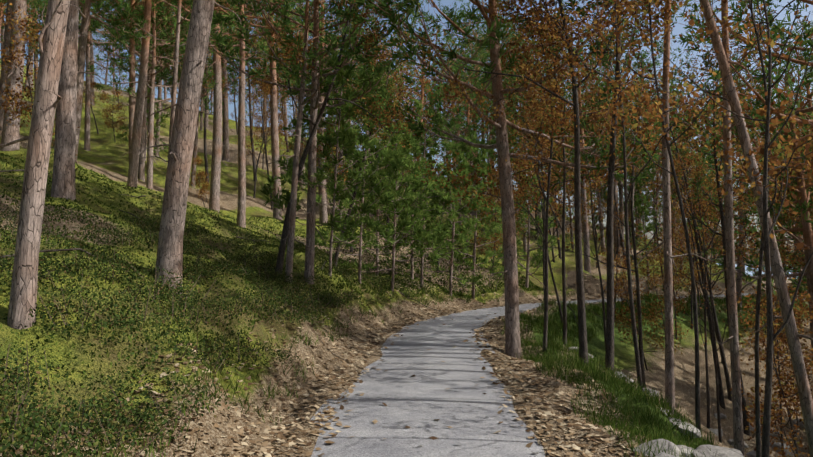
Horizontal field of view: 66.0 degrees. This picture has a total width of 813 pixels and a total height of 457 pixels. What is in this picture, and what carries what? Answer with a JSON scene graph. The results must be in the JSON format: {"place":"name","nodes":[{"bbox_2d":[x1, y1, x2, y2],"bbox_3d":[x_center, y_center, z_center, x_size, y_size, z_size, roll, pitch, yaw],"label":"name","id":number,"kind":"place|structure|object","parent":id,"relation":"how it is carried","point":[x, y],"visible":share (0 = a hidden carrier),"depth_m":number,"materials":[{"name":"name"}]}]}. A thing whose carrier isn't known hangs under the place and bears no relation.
{"place":"outdoors","nodes":[
{"label":"outdoors","id":0,"kind":"place"},
{"bbox_2d":[0,169,774,456],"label":"fallen leaves","id":1,"kind":"object","parent":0,"point":[281,437],"depth_m":8.20,"materials":[{"name":"brown plant"}]},
{"bbox_2d":[0,60,812,456],"bbox_3d":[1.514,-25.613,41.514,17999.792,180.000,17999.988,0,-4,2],"label":"ground","id":2,"kind":"structure","parent":0,"point":[106,156],"depth_m":14.81,"materials":[{"name":"green plant"}]},
{"bbox_2d":[0,0,11,130],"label":"tall pine tree","id":3,"kind":"object","parent":2,"relation":"on","point":[3,77],"visible":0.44,"depth_m":31.18,"materials":[{"name":"black plant"}]},
{"bbox_2d":[0,0,34,150],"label":"pine tree","id":4,"kind":"object","parent":2,"relation":"on","point":[10,131],"visible":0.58,"depth_m":21.20,"materials":[{"name":"black plant"}]},
{"bbox_2d":[0,0,81,328],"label":"pine","id":5,"kind":"object","parent":2,"relation":"on","point":[23,296],"visible":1,"depth_m":5.91,"materials":[{"name":"black plant"}]},
{"bbox_2d":[0,1,81,168],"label":"thin oak bush","id":6,"kind":"object","parent":2,"relation":"on","point":[15,97],"visible":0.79,"depth_m":16.97,"materials":[{"name":"orange plant"}]},
{"bbox_2d":[51,0,101,199],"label":"tall pine tree","id":7,"kind":"object","parent":2,"relation":"on","point":[63,181],"visible":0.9,"depth_m":12.94,"materials":[{"name":"black plant"}]},
{"bbox_2d":[10,0,157,161],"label":"pine tree","id":8,"kind":"object","parent":2,"relation":"on","point":[85,15],"visible":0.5,"depth_m":28.30,"materials":[{"name":"black plant"}]},
{"bbox_2d":[26,0,143,150],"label":"pine tree","id":9,"kind":"object","parent":2,"relation":"on","point":[87,118],"visible":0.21,"depth_m":41.10,"materials":[{"name":"black plant"}]},
{"bbox_2d":[96,88,128,141],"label":"oak bush","id":10,"kind":"object","parent":2,"relation":"on","point":[108,124],"visible":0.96,"depth_m":45.72,"materials":[{"name":"green plant"}]},
{"bbox_2d":[81,0,184,182],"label":"tall pine tree","id":11,"kind":"object","parent":2,"relation":"on","point":[132,103],"visible":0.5,"depth_m":31.96,"materials":[{"name":"black plant"}]},
{"bbox_2d":[78,0,192,181],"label":"pine tree","id":12,"kind":"object","parent":2,"relation":"on","point":[141,171],"visible":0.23,"depth_m":35.19,"materials":[{"name":"green plant"}]},
{"bbox_2d":[119,0,159,187],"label":"tall pine tree","id":13,"kind":"object","parent":2,"relation":"on","point":[136,136],"visible":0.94,"depth_m":25.89,"materials":[{"name":"black plant"}]},
{"bbox_2d":[116,84,169,160],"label":"young pine tree","id":14,"kind":"object","parent":2,"relation":"on","point":[157,116],"visible":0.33,"depth_m":42.50,"materials":[{"name":"green plant"}]},
{"bbox_2d":[104,0,187,80],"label":"pine","id":15,"kind":"object","parent":2,"relation":"on","point":[113,45],"visible":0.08,"depth_m":39.61,"materials":[{"name":"green plant"}]},
{"bbox_2d":[104,0,210,155],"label":"pine tree","id":16,"kind":"object","parent":2,"relation":"on","point":[157,121],"visible":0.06,"depth_m":44.68,"materials":[{"name":"black plant"}]},
{"bbox_2d":[85,0,232,188],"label":"pine tree","id":17,"kind":"object","parent":2,"relation":"on","point":[149,177],"visible":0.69,"depth_m":29.80,"materials":[{"name":"green plant"}]},
{"bbox_2d":[115,0,244,157],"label":"pine","id":18,"kind":"object","parent":2,"relation":"on","point":[178,45],"visible":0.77,"depth_m":21.30,"materials":[{"name":"black plant"}]},
{"bbox_2d":[138,0,241,293],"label":"pine","id":19,"kind":"object","parent":2,"relation":"on","point":[171,236],"visible":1,"depth_m":9.51,"materials":[{"name":"black plant"}]},
{"bbox_2d":[188,155,209,206],"bbox_3d":[-11.289,-2.441,33.750,1.857,3.121,1.642,3,-5,-39],"label":"oak bush","id":20,"kind":"object","parent":2,"relation":"on","point":[199,175],"visible":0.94,"depth_m":33.76,"materials":[{"name":"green plant"}]},
{"bbox_2d":[150,3,248,186],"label":"pine tree","id":21,"kind":"object","parent":2,"relation":"on","point":[209,108],"visible":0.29,"depth_m":37.67,"materials":[{"name":"green plant"}]},
{"bbox_2d":[172,0,234,181],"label":"tree","id":22,"kind":"object","parent":2,"relation":"on","point":[205,148],"visible":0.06,"depth_m":41.50,"materials":[{"name":"brown plant"}]},
{"bbox_2d":[0,194,447,456],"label":"plants","id":23,"kind":"object","parent":2,"relation":"on","point":[273,291],"visible":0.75,"depth_m":6.67,"materials":[{"name":"green plant"}]},
{"bbox_2d":[154,0,305,227],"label":"pine","id":24,"kind":"object","parent":2,"relation":"on","point":[241,212],"visible":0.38,"depth_m":25.27,"materials":[{"name":"black plant"}]},
{"bbox_2d":[182,0,277,161],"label":"pine tree","id":25,"kind":"object","parent":2,"relation":"on","point":[225,118],"visible":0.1,"depth_m":49.58,"materials":[{"name":"black plant"}]},
{"bbox_2d":[135,0,325,211],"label":"pine tree","id":26,"kind":"object","parent":2,"relation":"on","point":[214,198],"visible":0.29,"depth_m":31.89,"materials":[{"name":"black plant"}]},
{"bbox_2d":[204,4,281,181],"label":"tree","id":27,"kind":"object","parent":2,"relation":"on","point":[251,134],"visible":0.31,"depth_m":46.18,"materials":[{"name":"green plant"}]},
{"bbox_2d":[233,76,303,197],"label":"oak tree","id":28,"kind":"object","parent":2,"relation":"on","point":[266,134],"visible":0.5,"depth_m":40.74,"materials":[{"name":"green plant"}]},
{"bbox_2d":[0,151,543,452],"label":"plants","id":29,"kind":"object","parent":2,"relation":"on","point":[348,283],"visible":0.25,"depth_m":12.28,"materials":[{"name":"green plant"}]},
{"bbox_2d":[245,68,308,209],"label":"oak tree","id":30,"kind":"object","parent":2,"relation":"on","point":[263,129],"visible":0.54,"depth_m":38.58,"materials":[{"name":"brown plant"}]},
{"bbox_2d":[224,0,336,219],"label":"tall pine tree","id":31,"kind":"object","parent":2,"relation":"on","point":[274,134],"visible":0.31,"depth_m":34.75,"materials":[{"name":"black plant"}]},
{"bbox_2d":[232,0,344,187],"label":"pine tree","id":32,"kind":"object","parent":2,"relation":"on","point":[253,37],"visible":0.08,"depth_m":46.87,"materials":[{"name":"green plant"}]},
{"bbox_2d":[212,0,397,283],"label":"pine","id":33,"kind":"object","parent":2,"relation":"on","point":[219,19],"visible":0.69,"depth_m":16.27,"materials":[{"name":"green plant"}]},
{"bbox_2d":[235,0,388,223],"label":"pine tree","id":34,"kind":"object","parent":2,"relation":"on","point":[323,216],"visible":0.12,"depth_m":37.65,"materials":[{"name":"green plant"}]},
{"bbox_2d":[208,0,419,283],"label":"pine","id":35,"kind":"object","parent":2,"relation":"on","point":[310,214],"visible":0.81,"depth_m":16.82,"materials":[{"name":"green plant"}]},
{"bbox_2d":[260,39,405,275],"bbox_3d":[-2.024,-1.988,18.558,4.067,7.241,4.474,0,-4,2],"label":"young pine","id":36,"kind":"object","parent":2,"relation":"on","point":[341,135],"visible":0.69,"depth_m":17.78,"materials":[{"name":"green plant"}]},
{"bbox_2d":[234,0,438,274],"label":"oak","id":37,"kind":"object","parent":2,"relation":"on","point":[280,257],"visible":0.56,"depth_m":16.66,"materials":[{"name":"green plant"}]},
{"bbox_2d":[316,82,375,218],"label":"young pine tree","id":38,"kind":"object","parent":2,"relation":"on","point":[344,118],"visible":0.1,"depth_m":41.26,"materials":[{"name":"green plant"}]},
{"bbox_2d":[301,74,416,282],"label":"young pine","id":39,"kind":"object","parent":2,"relation":"on","point":[388,199],"visible":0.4,"depth_m":21.00,"materials":[{"name":"green plant"}]},
{"bbox_2d":[304,26,434,265],"bbox_3d":[-1.426,-2.901,21.625,4.584,8.959,3.498,1,-4,-15],"label":"tree","id":40,"kind":"object","parent":2,"relation":"on","point":[334,148],"visible":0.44,"depth_m":21.51,"materials":[{"name":"green plant"}]},
{"bbox_2d":[331,76,442,274],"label":"young pine","id":41,"kind":"object","parent":2,"relation":"on","point":[434,226],"visible":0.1,"depth_m":26.67,"materials":[{"name":"green plant"}]},
{"bbox_2d":[332,120,449,290],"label":"young pine","id":42,"kind":"object","parent":2,"relation":"on","point":[418,214],"visible":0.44,"depth_m":23.18,"materials":[{"name":"green plant"}]},
{"bbox_2d":[6,273,777,456],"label":"grass tufts","id":43,"kind":"object","parent":2,"relation":"on","point":[589,367],"visible":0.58,"depth_m":9.61,"materials":[{"name":"green plant"}]},
{"bbox_2d":[370,122,447,279],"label":"young pine","id":44,"kind":"object","parent":2,"relation":"on","point":[398,245],"visible":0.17,"depth_m":28.16,"materials":[{"name":"green plant"}]},
{"bbox_2d":[381,98,468,286],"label":"young pine","id":45,"kind":"object","parent":2,"relation":"on","point":[429,140],"visible":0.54,"depth_m":27.62,"materials":[{"name":"green plant"}]},
{"bbox_2d":[372,0,489,242],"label":"pine tree","id":46,"kind":"object","parent":2,"relation":"on","point":[421,92],"visible":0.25,"depth_m":39.55,"materials":[{"name":"green plant"}]},
{"bbox_2d":[399,141,498,295],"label":"young pine","id":47,"kind":"object","parent":2,"relation":"on","point":[470,223],"visible":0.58,"depth_m":28.36,"materials":[{"name":"green plant"}]},
{"bbox_2d":[424,58,494,226],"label":"pine tree","id":48,"kind":"object","parent":2,"relation":"on","point":[470,126],"visible":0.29,"depth_m":43.15,"materials":[{"name":"green plant"}]},
{"bbox_2d":[424,29,512,214],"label":"pine tree","id":49,"kind":"object","parent":2,"relation":"on","point":[479,119],"visible":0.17,"depth_m":49.83,"materials":[{"name":"green plant"}]},
{"bbox_2d":[438,131,501,253],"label":"young pine tree","id":50,"kind":"object","parent":2,"relation":"on","point":[463,145],"visible":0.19,"depth_m":39.70,"materials":[{"name":"green plant"}]},
{"bbox_2d":[423,49,519,217],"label":"pine tree","id":51,"kind":"object","parent":2,"relation":"on","point":[468,113],"visible":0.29,"depth_m":46.64,"materials":[{"name":"green plant"}]},
{"bbox_2d":[429,135,521,299],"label":"young pine","id":52,"kind":"object","parent":2,"relation":"on","point":[480,156],"visible":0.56,"depth_m":30.41,"materials":[{"name":"green plant"}]},
{"bbox_2d":[418,0,537,186],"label":"pine tree","id":53,"kind":"object","parent":2,"relation":"on","point":[476,31],"visible":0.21,"depth_m":57.84,"materials":[{"name":"green plant"}]},
{"bbox_2d":[456,164,524,270],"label":"tree","id":54,"kind":"object","parent":2,"relation":"on","point":[494,239],"visible":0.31,"depth_m":34.04,"materials":[{"name":"green plant"}]},
{"bbox_2d":[459,123,544,264],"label":"young pine tree","id":55,"kind":"object","parent":2,"relation":"on","point":[493,141],"visible":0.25,"depth_m":39.66,"materials":[{"name":"green plant"}]},
{"bbox_2d":[328,0,678,357],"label":"pine","id":56,"kind":"object","parent":2,"relation":"on","point":[512,323],"visible":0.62,"depth_m":14.54,"materials":[{"name":"green plant"}]},
{"bbox_2d":[485,175,558,287],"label":"young pine tree","id":57,"kind":"object","parent":2,"relation":"on","point":[539,263],"visible":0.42,"depth_m":35.03,"materials":[{"name":"green plant"}]},
{"bbox_2d":[480,94,564,251],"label":"pine tree","id":58,"kind":"object","parent":2,"relation":"on","point":[524,237],"visible":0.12,"depth_m":41.69,"materials":[{"name":"green plant"}]},
{"bbox_2d":[477,7,583,231],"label":"tall pine tree","id":59,"kind":"object","parent":2,"relation":"on","point":[506,100],"visible":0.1,"depth_m":51.94,"materials":[{"name":"green plant"}]},
{"bbox_2d":[497,74,590,231],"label":"oak tree","id":60,"kind":"object","parent":2,"relation":"on","point":[540,147],"visible":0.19,"depth_m":38.21,"materials":[{"name":"orange plant"}]},
{"bbox_2d":[415,0,675,351],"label":"oak","id":61,"kind":"object","parent":2,"relation":"on","point":[554,127],"visible":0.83,"depth_m":14.49,"materials":[{"name":"orange plant"}]},
{"bbox_2d":[497,87,595,304],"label":"tree","id":62,"kind":"object","parent":2,"relation":"on","point":[544,144],"visible":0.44,"depth_m":22.05,"materials":[{"name":"orange plant"}]},
{"bbox_2d":[408,0,689,362],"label":"oak","id":63,"kind":"object","parent":2,"relation":"on","point":[583,348],"visible":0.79,"depth_m":13.06,"materials":[{"name":"orange plant"}]},
{"bbox_2d":[514,118,600,325],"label":"bare tree","id":64,"kind":"object","parent":2,"relation":"on","point":[557,296],"visible":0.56,"depth_m":23.58,"materials":[{"name":"orange plant"}]},
{"bbox_2d":[479,0,636,345],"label":"oak","id":65,"kind":"object","parent":2,"relation":"on","point":[526,107],"visible":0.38,"depth_m":16.49,"materials":[{"name":"orange plant"}]},
{"bbox_2d":[477,0,654,372],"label":"oak","id":66,"kind":"object","parent":2,"relation":"on","point":[609,356],"visible":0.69,"depth_m":13.60,"materials":[{"name":"brown plant"}]},
{"bbox_2d":[538,140,602,248],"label":"young pine tree","id":67,"kind":"object","parent":2,"relation":"on","point":[570,216],"visible":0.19,"depth_m":47.75,"materials":[{"name":"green plant"}]},
{"bbox_2d":[502,12,661,273],"bbox_3d":[11.855,-5.466,41.033,8.437,17.352,8.322,3,-5,-39],"label":"oak tree","id":68,"kind":"object","parent":2,"relation":"on","point":[587,266],"visible":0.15,"depth_m":40.00,"materials":[{"name":"orange plant"}]},
{"bbox_2d":[501,49,691,387],"bbox_3d":[5.428,-0.224,17.248,5.027,10.150,3.758,1,-4,-16],"label":"oak tree","id":69,"kind":"object","parent":2,"relation":"on","point":[638,304],"visible":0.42,"depth_m":17.40,"materials":[{"name":"brown plant"}]},
{"bbox_2d":[553,137,641,350],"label":"bare tree","id":70,"kind":"object","parent":2,"relation":"on","point":[602,293],"visible":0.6,"depth_m":20.89,"materials":[{"name":"brown plant"}]},
{"bbox_2d":[555,79,640,251],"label":"pine tree","id":71,"kind":"object","parent":2,"relation":"on","point":[603,238],"visible":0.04,"depth_m":49.26,"materials":[{"name":"orange plant"}]},
{"bbox_2d":[531,0,677,261],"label":"oak tree","id":72,"kind":"object","parent":2,"relation":"on","point":[615,230],"visible":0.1,"depth_m":44.78,"materials":[{"name":"orange plant"}]},
{"bbox_2d":[567,67,649,266],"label":"oak tree","id":73,"kind":"object","parent":2,"relation":"on","point":[615,198],"visible":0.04,"depth_m":43.97,"materials":[{"name":"orange plant"}]},
{"bbox_2d":[581,49,676,245],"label":"pine tree","id":74,"kind":"object","parent":2,"relation":"on","point":[620,195],"visible":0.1,"depth_m":52.37,"materials":[{"name":"orange plant"}]},
{"bbox_2d":[594,249,674,369],"bbox_3d":[8.581,3.182,23.654,2.413,4.998,2.181,-3,-6,-33],"label":"thin oak bush","id":75,"kind":"object","parent":2,"relation":"on","point":[621,312],"visible":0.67,"depth_m":23.45,"materials":[{"name":"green plant"}]},
{"bbox_2d":[580,25,696,246],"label":"tree","id":76,"kind":"object","parent":2,"relation":"on","point":[657,64],"visible":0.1,"depth_m":49.07,"materials":[{"name":"orange plant"}]},
{"bbox_2d":[523,0,775,390],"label":"oak","id":77,"kind":"object","parent":2,"relation":"on","point":[626,199],"visible":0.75,"depth_m":11.31,"materials":[{"name":"orange plant"}]},
{"bbox_2d":[625,196,683,277],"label":"young pine tree","id":78,"kind":"object","parent":2,"relation":"on","point":[641,209],"visible":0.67,"depth_m":43.80,"materials":[{"name":"green plant"}]},
{"bbox_2d":[631,245,695,353],"bbox_3d":[11.045,3.122,26.667,2.182,4.998,2.413,-1,-7,-31],"label":"thin oak bush","id":79,"kind":"object","parent":2,"relation":"on","point":[651,278],"visible":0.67,"depth_m":26.92,"materials":[{"name":"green plant"}]},
{"bbox_2d":[633,0,710,413],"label":"pine","id":80,"kind":"object","parent":2,"relation":"on","point":[669,328],"visible":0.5,"depth_m":12.23,"materials":[{"name":"black plant"}]},
{"bbox_2d":[649,211,697,339],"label":"tree","id":81,"kind":"object","parent":2,"relation":"on","point":[678,220],"visible":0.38,"depth_m":29.45,"materials":[{"name":"brown plant"}]},
{"bbox_2d":[635,89,723,252],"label":"pine tree","id":82,"kind":"object","parent":2,"relation":"on","point":[677,140],"visible":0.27,"depth_m":46.66,"materials":[{"name":"orange plant"}]},
{"bbox_2d":[646,147,720,269],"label":"young pine tree","id":83,"kind":"object","parent":2,"relation":"on","point":[661,199],"visible":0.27,"depth_m":44.72,"materials":[{"name":"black plant"}]},
{"bbox_2d":[562,0,812,437],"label":"oak","id":84,"kind":"object","parent":2,"relation":"on","point":[697,385],"visible":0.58,"depth_m":9.80,"materials":[{"name":"brown plant"}]},
{"bbox_2d":[569,347,809,456],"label":"rock pile","id":85,"kind":"object","parent":2,"relation":"on","point":[722,451],"visible":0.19,"depth_m":6.05,"materials":[{"name":"stone"}]},
{"bbox_2d":[658,204,720,306],"bbox_3d":[15.934,1.610,34.710,3.610,6.118,3.511,-1,-4,13],"label":"oak bush","id":86,"kind":"object","parent":2,"relation":"on","point":[681,258],"visible":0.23,"depth_m":34.94,"materials":[{"name":"orange plant"}]},
{"bbox_2d":[629,80,755,409],"bbox_3d":[10.935,0.524,23.896,4.915,12.518,3.684,-3,-5,39],"label":"tree","id":87,"kind":"object","parent":2,"relation":"on","point":[709,316],"visible":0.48,"depth_m":23.47,"materials":[{"name":"orange plant"}]},
{"bbox_2d":[582,0,812,456],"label":"oak","id":88,"kind":"object","parent":2,"relation":"on","point":[762,112],"visible":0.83,"depth_m":8.33,"materials":[{"name":"orange plant"}]},
{"bbox_2d":[648,146,757,400],"bbox_3d":[12.085,1.861,25.510,4.108,10.467,3.313,-4,-8,25],"label":"tree","id":89,"kind":"object","parent":2,"relation":"on","point":[727,377],"visible":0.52,"depth_m":25.21,"materials":[{"name":"orange plant"}]},
{"bbox_2d":[671,164,737,328],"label":"tree","id":90,"kind":"object","parent":2,"relation":"on","point":[674,227],"visible":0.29,"depth_m":31.28,"materials":[{"name":"brown plant"}]},
{"bbox_2d":[659,221,752,442],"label":"bare tree","id":91,"kind":"object","parent":2,"relation":"on","point":[717,393],"visible":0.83,"depth_m":16.29,"materials":[{"name":"brown plant"}]},
{"bbox_2d":[661,176,759,428],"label":"bare tree","id":92,"kind":"object","parent":2,"relation":"on","point":[707,377],"visible":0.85,"depth_m":18.13,"materials":[{"name":"brown plant"}]},
{"bbox_2d":[640,41,784,435],"bbox_3d":[9.613,0.479,19.177,4.052,12.803,5.024,-6,-4,14],"label":"tree","id":93,"kind":"object","parent":2,"relation":"on","point":[744,414],"visible":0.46,"depth_m":19.23,"materials":[{"name":"orange plant"}]},
{"bbox_2d":[650,0,812,169],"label":"oak tree","id":94,"kind":"object","parent":2,"relation":"on","point":[795,61],"visible":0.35,"depth_m":17.36,"materials":[{"name":"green plant"}]},
{"bbox_2d":[657,0,812,382],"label":"oak tree","id":95,"kind":"object","parent":2,"relation":"on","point":[805,219],"visible":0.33,"depth_m":20.40,"materials":[{"name":"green plant"}]},
{"bbox_2d":[668,0,812,456],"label":"tree","id":96,"kind":"object","parent":2,"relation":"on","point":[765,451],"visible":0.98,"depth_m":6.39,"materials":[{"name":"brown plant"}]},
{"bbox_2d":[673,81,810,309],"bbox_3d":[19.775,-2.031,35.911,6.698,13.868,6.771,2,-4,-23],"label":"pine tree","id":97,"kind":"object","parent":2,"relation":"on","point":[738,285],"visible":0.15,"depth_m":35.95,"materials":[{"name":"orange plant"}]},
{"bbox_2d":[707,0,778,456],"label":"pine","id":98,"kind":"object","parent":2,"relation":"on","point":[738,433],"visible":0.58,"depth_m":10.55,"materials":[{"name":"black plant"}]},
{"bbox_2d":[699,0,812,456],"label":"pine","id":99,"kind":"object","parent":2,"relation":"on","point":[797,359],"visible":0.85,"depth_m":8.11,"materials":[{"name":"black plant"}]},
{"bbox_2d":[707,3,812,227],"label":"oak tree","id":100,"kind":"object","parent":2,"relation":"on","point":[796,80],"visible":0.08,"depth_m":28.41,"materials":[{"name":"orange plant"}]},
{"bbox_2d":[725,225,807,355],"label":"young pine tree","id":101,"kind":"object","parent":2,"relation":"on","point":[763,290],"visible":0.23,"depth_m":31.78,"materials":[{"name":"black plant"}]},
{"bbox_2d":[730,272,812,456],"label":"thin oak bush","id":102,"kind":"object","parent":2,"relation":"on","point":[785,342],"visible":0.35,"depth_m":14.70,"materials":[{"name":"orange plant"}]},
{"bbox_2d":[732,83,812,298],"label":"pine tree","id":103,"kind":"object","parent":2,"relation":"on","point":[806,172],"visible":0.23,"depth_m":23.81,"materials":[{"name":"orange plant"}]},
{"bbox_2d":[737,291,812,456],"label":"shrub","id":104,"kind":"object","parent":2,"relation":"on","point":[784,398],"visible":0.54,"depth_m":12.50,"materials":[{"name":"orange plant"}]},
{"bbox_2d":[744,135,812,297],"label":"pine tree","id":105,"kind":"object","parent":2,"relation":"on","point":[801,233],"visible":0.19,"depth_m":22.45,"materials":[{"name":"orange plant"}]},
{"bbox_2d":[763,98,812,272],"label":"oak tree","id":106,"kind":"object","parent":2,"relation":"on","point":[801,261],"visible":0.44,"depth_m":21.88,"materials":[{"name":"orange plant"}]},
{"bbox_2d":[0,0,812,263],"label":"sky","id":107,"kind":"structure","parent":0,"point":[678,29],"materials":[{"name":"blue"}]},
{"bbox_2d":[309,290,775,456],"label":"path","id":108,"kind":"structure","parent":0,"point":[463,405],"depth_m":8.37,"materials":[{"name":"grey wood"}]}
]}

